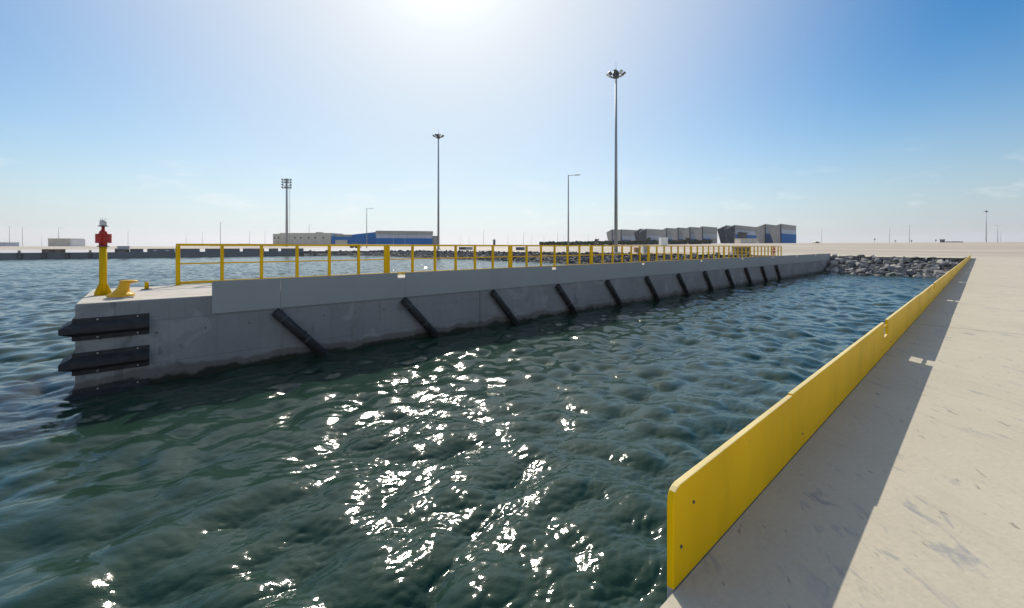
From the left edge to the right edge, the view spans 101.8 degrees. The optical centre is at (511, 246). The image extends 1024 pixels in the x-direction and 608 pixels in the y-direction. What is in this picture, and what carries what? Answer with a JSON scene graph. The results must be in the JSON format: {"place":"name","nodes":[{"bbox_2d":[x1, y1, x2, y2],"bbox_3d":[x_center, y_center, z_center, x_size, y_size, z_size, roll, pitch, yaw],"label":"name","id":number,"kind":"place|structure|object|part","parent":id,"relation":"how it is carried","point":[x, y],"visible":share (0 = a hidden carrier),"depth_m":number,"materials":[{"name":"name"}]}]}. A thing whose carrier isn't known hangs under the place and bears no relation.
{"place":"outdoors","nodes":[
{"label":"outdoors","id":0,"kind":"place"},
{"bbox_2d":[0,251,312,258],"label":"quay wall","id":1,"kind":"structure","parent":0,"point":[125,254],"depth_m":162.91,"materials":[{"name":"concrete"}]},
{"bbox_2d":[17,253,21,258],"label":"quay fender","id":2,"kind":"object","parent":1,"relation":"attached to","point":[19,255],"visible":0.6,"depth_m":141.09,"materials":[{"name":"black rubber"}]},
{"bbox_2d":[41,253,46,258],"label":"quay fender","id":3,"kind":"object","parent":1,"relation":"attached to","point":[43,255],"visible":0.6,"depth_m":144.81,"materials":[{"name":"black rubber"}]},
{"bbox_2d":[42,249,52,252],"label":"equipment box","id":4,"kind":"object","parent":1,"relation":"on","point":[47,250],"visible":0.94,"depth_m":145.75,"materials":[{"name":"brown paint"}]},
{"bbox_2d":[53,249,65,252],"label":"equipment box","id":5,"kind":"object","parent":1,"relation":"on","point":[59,250],"visible":0.94,"depth_m":147.37,"materials":[{"name":"brown paint"}]},
{"bbox_2d":[130,249,142,251],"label":"concrete barrier","id":6,"kind":"object","parent":1,"relation":"on","point":[136,250],"visible":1,"depth_m":161.31,"materials":[{"name":"grey concrete"}]},
{"bbox_2d":[147,249,174,251],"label":"concrete barrier","id":7,"kind":"object","parent":1,"relation":"on","point":[160,250],"visible":1,"depth_m":166.09,"materials":[{"name":"concrete"}]},
{"bbox_2d":[175,249,199,251],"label":"concrete barrier","id":8,"kind":"object","parent":1,"relation":"on","point":[189,250],"visible":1,"depth_m":172.11,"materials":[{"name":"grey concrete"}]},
{"bbox_2d":[205,249,239,251],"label":"concrete barrier","id":9,"kind":"object","parent":1,"relation":"on","point":[214,250],"visible":0.87,"depth_m":178.61,"materials":[{"name":"grey concrete"}]},
{"bbox_2d":[243,248,263,250],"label":"concrete barrier","id":10,"kind":"object","parent":1,"relation":"on","point":[255,249],"visible":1,"depth_m":187.25,"materials":[{"name":"grey concrete"}]},
{"bbox_2d":[281,248,303,250],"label":"concrete barrier","id":11,"kind":"object","parent":1,"relation":"on","point":[290,249],"visible":1,"depth_m":197.28,"materials":[{"name":"grey concrete"}]},
{"bbox_2d":[0,252,960,607],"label":"water","id":12,"kind":"structure","parent":0,"point":[542,462],"depth_m":8.53,"materials":[{"name":"teal liquid"}]},
{"bbox_2d":[75,256,831,389],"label":"jetty","id":13,"kind":"object","parent":12,"relation":"in","point":[190,334],"visible":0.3,"depth_m":15.92,"materials":[{"name":"concrete"}]},
{"bbox_2d":[93,218,111,295],"bbox_3d":[-13.533,0.325,13.768,0.442,2.550,0.442,0,0,-42],"label":"navigation light","id":14,"kind":"object","parent":13,"relation":"on","point":[103,238],"visible":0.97,"depth_m":13.71,"materials":[{"name":"yellow paint"}]},
{"bbox_2d":[58,345,148,375],"bbox_3d":[-11.903,3.280,12.240,1.850,0.620,1.190,0,0,-42],"label":"corner fender","id":15,"kind":"object","parent":13,"relation":"attached to","point":[83,363],"visible":0.94,"depth_m":11.88,"materials":[{"name":"black rubber"}]},
{"bbox_2d":[58,313,148,341],"bbox_3d":[-11.903,2.320,12.240,1.850,0.620,1.190,0,0,-42],"label":"corner fender","id":16,"kind":"object","parent":13,"relation":"attached to","point":[81,329],"visible":0.95,"depth_m":11.89,"materials":[{"name":"black rubber"}]},
{"bbox_2d":[64,378,148,399],"bbox_3d":[-11.903,4.290,12.240,1.850,0.620,1.190,0,0,-42],"label":"corner fender","id":17,"kind":"object","parent":13,"relation":"attached to","point":[76,394],"visible":0.44,"depth_m":11.90,"materials":[{"name":"black rubber"}]},
{"bbox_2d":[106,280,137,298],"bbox_3d":[-12.271,1.328,13.109,0.766,0.543,0.754,0,0,-42],"label":"mooring bollard","id":18,"kind":"object","parent":13,"relation":"on","point":[122,290],"visible":1,"depth_m":12.98,"materials":[{"name":"metal"}]},
{"bbox_2d":[141,282,151,289],"bbox_3d":[-13.726,1.458,15.629,0.300,0.285,0.240,0,0,-42],"label":"post","id":19,"kind":"object","parent":13,"relation":"on","point":[146,285],"visible":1,"depth_m":15.58,"materials":[{"name":"yellow metal"}]},
{"bbox_2d":[272,308,328,356],"bbox_3d":[-7.609,3.428,15.407,2.283,2.462,0.344,0,0,-42],"label":"diagonal fender","id":20,"kind":"object","parent":13,"relation":"attached to","point":[295,329],"visible":0.94,"depth_m":15.13,"materials":[{"name":"black rubber"}]},
{"bbox_2d":[401,297,440,336],"bbox_3d":[-3.921,3.428,18.678,2.283,2.462,0.344,0,0,-42],"label":"diagonal fender","id":21,"kind":"object","parent":13,"relation":"attached to","point":[418,316],"visible":0.93,"depth_m":18.38,"materials":[{"name":"black rubber"}]},
{"bbox_2d":[174,244,781,285],"bbox_3d":[15.464,0.735,43.197,78.540,1.730,0.200,0,0,-42],"label":"guard rail","id":22,"kind":"object","parent":13,"relation":"on","point":[387,259],"visible":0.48,"depth_m":24.79,"materials":[{"name":"yellow metal"}]},
{"bbox_2d":[490,290,520,324],"bbox_3d":[-0.232,3.428,21.949,2.283,2.462,0.344,0,0,-42],"label":"diagonal fender","id":23,"kind":"object","parent":13,"relation":"attached to","point":[494,294],"visible":0.91,"depth_m":21.66,"materials":[{"name":"black rubber"}]},
{"bbox_2d":[212,254,829,313],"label":"barrier wall","id":24,"kind":"structure","parent":13,"relation":"attached to","point":[241,295],"depth_m":18.90,"materials":[{"name":"grey paint"}]},
{"bbox_2d":[555,284,577,313],"bbox_3d":[3.456,3.428,25.220,2.283,2.462,0.344,0,0,-42],"label":"diagonal fender","id":25,"kind":"object","parent":13,"relation":"attached to","point":[564,296],"visible":0.94,"depth_m":24.89,"materials":[{"name":"black rubber"}]},
{"bbox_2d":[605,280,624,306],"bbox_3d":[7.145,3.428,28.491,2.283,2.462,0.344,0,0,-42],"label":"diagonal fender","id":26,"kind":"object","parent":13,"relation":"attached to","point":[614,292],"visible":0.91,"depth_m":28.18,"materials":[{"name":"black rubber"}]},
{"bbox_2d":[645,276,660,300],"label":"diagonal fender","id":27,"kind":"object","parent":13,"relation":"attached to","point":[652,288],"visible":0.94,"depth_m":31.46,"materials":[{"name":"black rubber"}]},
{"bbox_2d":[677,273,689,294],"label":"diagonal fender","id":28,"kind":"object","parent":13,"relation":"attached to","point":[682,283],"visible":0.94,"depth_m":34.70,"materials":[{"name":"black rubber"}]},
{"bbox_2d":[703,271,713,290],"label":"diagonal fender","id":29,"kind":"object","parent":13,"relation":"attached to","point":[705,273],"visible":0.93,"depth_m":37.96,"materials":[{"name":"black rubber"}]},
{"bbox_2d":[725,269,735,287],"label":"diagonal fender","id":30,"kind":"object","parent":13,"relation":"attached to","point":[730,278],"visible":0.93,"depth_m":41.26,"materials":[{"name":"black rubber"}]},
{"bbox_2d":[744,267,752,285],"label":"diagonal fender","id":31,"kind":"object","parent":13,"relation":"attached to","point":[748,276],"visible":0.94,"depth_m":44.55,"materials":[{"name":"black rubber"}]},
{"bbox_2d":[760,266,768,281],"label":"diagonal fender","id":32,"kind":"object","parent":13,"relation":"attached to","point":[764,273],"visible":0.94,"depth_m":47.79,"materials":[{"name":"black rubber"}]},
{"bbox_2d":[775,265,781,279],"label":"diagonal fender","id":33,"kind":"object","parent":13,"relation":"attached to","point":[778,272],"visible":0.91,"depth_m":51.09,"materials":[{"name":"black rubber"}]},
{"bbox_2d":[0,242,1023,607],"bbox_3d":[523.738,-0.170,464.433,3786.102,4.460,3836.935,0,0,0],"label":"ground","id":34,"kind":"structure","parent":0,"point":[898,482],"depth_m":2.86,"materials":[{"name":"concrete"}]},
{"bbox_2d":[0,242,19,245],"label":"grey building","id":35,"kind":"structure","parent":34,"relation":"on","point":[9,243],"depth_m":423.66,"materials":[{"name":"metal"}]},
{"bbox_2d":[47,238,84,245],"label":"beige building","id":36,"kind":"structure","parent":34,"relation":"on","point":[64,242],"depth_m":250.00,"materials":[{"name":"white paint"}]},
{"bbox_2d":[115,246,128,251],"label":"van","id":37,"kind":"object","parent":34,"relation":"on","point":[120,248],"visible":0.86,"depth_m":159.11,"materials":[{"name":"metal"}]},
{"bbox_2d":[281,178,291,246],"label":"sports mast","id":38,"kind":"object","parent":34,"relation":"on","point":[286,180],"visible":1,"depth_m":249.53,"materials":[{"name":"metal"}]},
{"bbox_2d":[273,232,342,243],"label":"cream building","id":39,"kind":"structure","parent":34,"relation":"on","point":[311,238],"depth_m":300.00,"materials":[{"name":"beige paint"}]},
{"bbox_2d":[332,232,375,243],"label":"blue shed","id":40,"kind":"structure","parent":34,"relation":"on","point":[353,238],"depth_m":300.85,"materials":[{"name":"blue metal"}]},
{"bbox_2d":[335,240,347,243],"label":"container","id":41,"kind":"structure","parent":40,"relation":"in","point":[336,241],"depth_m":298.77,"materials":[{"name":"grey metal"}]},
{"bbox_2d":[366,208,371,247],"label":"street lamp","id":42,"kind":"object","parent":34,"relation":"on","point":[366,224],"visible":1,"depth_m":215.83,"materials":[{"name":"metal"}]},
{"bbox_2d":[376,231,436,244],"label":"blue hall","id":43,"kind":"structure","parent":34,"relation":"on","point":[409,237],"depth_m":290.40,"materials":[{"name":"blue metal"}]},
{"bbox_2d":[432,131,443,248],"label":"floodlight mast","id":44,"kind":"object","parent":34,"relation":"on","point":[438,136],"visible":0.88,"depth_m":167.70,"materials":[{"name":"metal"}]},
{"bbox_2d":[459,247,472,250],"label":"van","id":45,"kind":"object","parent":34,"relation":"on","point":[465,248],"visible":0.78,"depth_m":158.00,"materials":[{"name":"metal"}]},
{"bbox_2d":[568,174,579,251],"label":"street lamp","id":46,"kind":"object","parent":34,"relation":"on","point":[568,209],"visible":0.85,"depth_m":115.83,"materials":[{"name":"metal"}]},
{"bbox_2d":[606,229,618,240],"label":"warehouse","id":47,"kind":"structure","parent":34,"relation":"on","point":[610,235],"depth_m":492.11,"materials":[{"name":"metal"}]},
{"bbox_2d":[606,69,625,253],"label":"floodlight mast","id":48,"kind":"object","parent":34,"relation":"on","point":[616,73],"visible":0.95,"depth_m":105.70,"materials":[{"name":"metal"}]},
{"bbox_2d":[539,237,711,244],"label":"hedge","id":49,"kind":"object","parent":34,"relation":"on","point":[644,242],"visible":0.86,"depth_m":245.25,"materials":[{"name":"green plant"}]},
{"bbox_2d":[618,229,636,240],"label":"warehouse","id":50,"kind":"structure","parent":34,"relation":"on","point":[625,235],"depth_m":477.77,"materials":[{"name":"metal"}]},
{"bbox_2d":[633,247,638,252],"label":"orange cabinet","id":51,"kind":"object","parent":34,"relation":"on","point":[636,249],"visible":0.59,"depth_m":111.97,"materials":[{"name":"orange metal"}]},
{"bbox_2d":[634,229,643,240],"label":"warehouse","id":52,"kind":"structure","parent":34,"relation":"on","point":[637,235],"depth_m":462.05,"materials":[{"name":"metal"}]},
{"bbox_2d":[642,246,646,252],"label":"grey cabinet","id":53,"kind":"object","parent":34,"relation":"on","point":[644,248],"visible":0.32,"depth_m":107.97,"materials":[{"name":"metal"}]},
{"bbox_2d":[639,229,660,242],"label":"warehouse","id":54,"kind":"structure","parent":34,"relation":"on","point":[652,234],"depth_m":451.80,"materials":[{"name":"metal"}]},
{"bbox_2d":[659,237,667,244],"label":"white tank","id":55,"kind":"object","parent":34,"relation":"on","point":[663,240],"visible":0.77,"depth_m":205.00,"materials":[{"name":"metal"}]},
{"bbox_2d":[659,228,675,240],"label":"warehouse","id":56,"kind":"structure","parent":34,"relation":"on","point":[665,232],"depth_m":433.28,"materials":[{"name":"metal"}]},
{"bbox_2d":[670,227,685,243],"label":"warehouse","id":57,"kind":"structure","parent":34,"relation":"on","point":[676,234],"depth_m":412.54,"materials":[{"name":"metal"}]},
{"bbox_2d":[682,227,698,243],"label":"warehouse","id":58,"kind":"structure","parent":34,"relation":"on","point":[688,232],"depth_m":394.73,"materials":[{"name":"metal"}]},
{"bbox_2d":[694,226,717,242],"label":"warehouse","id":59,"kind":"structure","parent":34,"relation":"on","point":[704,232],"depth_m":378.46,"materials":[{"name":"metal"}]},
{"bbox_2d":[717,225,729,242],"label":"warehouse","id":60,"kind":"structure","parent":34,"relation":"on","point":[722,235],"depth_m":364.00,"materials":[{"name":"metal"}]},
{"bbox_2d":[732,247,748,255],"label":"brown cabinet","id":61,"kind":"object","parent":34,"relation":"on","point":[735,250],"visible":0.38,"depth_m":84.00,"materials":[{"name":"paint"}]},
{"bbox_2d":[725,225,756,242],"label":"warehouse","id":62,"kind":"structure","parent":34,"relation":"on","point":[733,232],"depth_m":351.50,"materials":[{"name":"metal"}]},
{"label":"doorway","id":63,"kind":"part","parent":62,"relation":"part of","materials":[{"name":"grey metal"}]},
{"bbox_2d":[735,238,757,242],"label":"annex","id":64,"kind":"object","parent":34,"relation":"on","point":[746,240],"visible":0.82,"depth_m":300.00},
{"bbox_2d":[754,224,775,242],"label":"warehouse","id":65,"kind":"structure","parent":34,"relation":"on","point":[763,234],"depth_m":324.53,"materials":[{"name":"metal"}]},
{"bbox_2d":[768,224,795,242],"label":"shed","id":66,"kind":"object","parent":34,"relation":"on","point":[782,233],"visible":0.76,"depth_m":304.77,"materials":[{"name":"metal"}]},
{"bbox_2d":[983,210,988,241],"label":"floodlight mast","id":67,"kind":"object","parent":34,"relation":"on","point":[986,211],"visible":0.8,"depth_m":487.67,"materials":[{"name":"metal"}]},
{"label":"quay wall","id":68,"kind":"structure","parent":34,"relation":"on","visible":0},
{"bbox_2d":[667,255,970,598],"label":"barrier wall","id":69,"kind":"structure","parent":68,"relation":"attached to","point":[712,497],"depth_m":2.70,"materials":[{"name":"yellow paint"}]},
{"bbox_2d":[0,0,1023,252],"label":"sky","id":70,"kind":"structure","parent":0,"point":[168,122],"materials":[{"name":"blue"}]},
{"bbox_2d":[302,251,962,276],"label":"embankment","id":71,"kind":"structure","parent":0,"point":[661,258],"depth_m":91.35,"materials":[{"name":"grey stone"}]},
{"bbox_2d":[305,250,712,263],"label":"rubble","id":72,"kind":"object","parent":71,"relation":"on","point":[467,253],"visible":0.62,"depth_m":120.87,"materials":[{"name":"stone"}]},
{"bbox_2d":[828,260,837,263],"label":"rock","id":73,"kind":"object","parent":71,"relation":"on","point":[832,262],"visible":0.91,"depth_m":67.51,"materials":[{"name":"stone"}]},
{"bbox_2d":[830,268,838,272],"bbox_3d":[50.551,3.790,65.075,0.961,0.888,1.428,0,0,-5],"label":"rock","id":74,"kind":"object","parent":71,"relation":"on","point":[834,270],"visible":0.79,"depth_m":64.84,"materials":[{"name":"stone"}]},
{"bbox_2d":[837,270,848,273],"bbox_3d":[50.549,4.054,63.410,1.470,0.838,1.320,0,0,15],"label":"rock","id":75,"kind":"object","parent":71,"relation":"on","point":[842,272],"visible":0.53,"depth_m":63.13,"materials":[{"name":"stone"}]},
{"bbox_2d":[841,265,849,269],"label":"rock","id":76,"kind":"object","parent":71,"relation":"on","point":[843,267],"visible":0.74,"depth_m":64.81,"materials":[{"name":"stone"}]},
{"bbox_2d":[846,261,854,265],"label":"rock","id":77,"kind":"object","parent":71,"relation":"on","point":[850,262],"visible":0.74,"depth_m":65.28,"materials":[{"name":"stone"}]},
{"bbox_2d":[874,258,880,262],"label":"rock","id":78,"kind":"object","parent":71,"relation":"on","point":[877,260],"visible":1,"depth_m":64.14,"materials":[{"name":"stone"}]},
{"bbox_2d":[886,272,895,275],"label":"rock","id":79,"kind":"object","parent":71,"relation":"on","point":[891,274],"visible":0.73,"depth_m":59.05,"materials":[{"name":"stone"}]},
{"bbox_2d":[887,266,898,271],"bbox_3d":[55.723,3.337,60.845,1.063,0.855,1.573,6,20,-32],"label":"rock","id":80,"kind":"object","parent":71,"relation":"on","point":[891,268],"visible":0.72,"depth_m":60.74,"materials":[{"name":"stone"}]},
{"bbox_2d":[897,258,908,262],"bbox_3d":[58.373,2.139,62.205,1.228,0.819,1.241,-16,-18,6],"label":"rock","id":81,"kind":"object","parent":71,"relation":"on","point":[903,260],"visible":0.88,"depth_m":61.91,"materials":[{"name":"stone"}]},
{"bbox_2d":[905,271,914,275],"bbox_3d":[55.993,3.828,58.456,0.950,0.845,0.915,0,0,-12],"label":"rock","id":82,"kind":"object","parent":71,"relation":"on","point":[909,273],"visible":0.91,"depth_m":58.38,"materials":[{"name":"stone"}]},
{"bbox_2d":[921,268,937,272],"bbox_3d":[58.285,3.384,58.061,0.792,0.888,1.717,1,-20,-41],"label":"rock","id":83,"kind":"object","parent":71,"relation":"on","point":[931,269],"visible":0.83,"depth_m":57.81,"materials":[{"name":"stone"}]},
{"bbox_2d":[934,270,945,273],"bbox_3d":[58.508,3.605,56.580,1.587,0.825,1.235,0,0,-1],"label":"rock","id":84,"kind":"object","parent":71,"relation":"on","point":[940,271],"visible":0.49,"depth_m":56.60,"materials":[{"name":"stone"}]},
{"bbox_2d":[939,261,950,266],"bbox_3d":[61.078,2.491,58.592,1.364,0.754,0.684,-12,4,4],"label":"rock","id":85,"kind":"object","parent":71,"relation":"on","point":[943,263],"visible":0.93,"depth_m":58.47,"materials":[{"name":"stone"}]}
]}

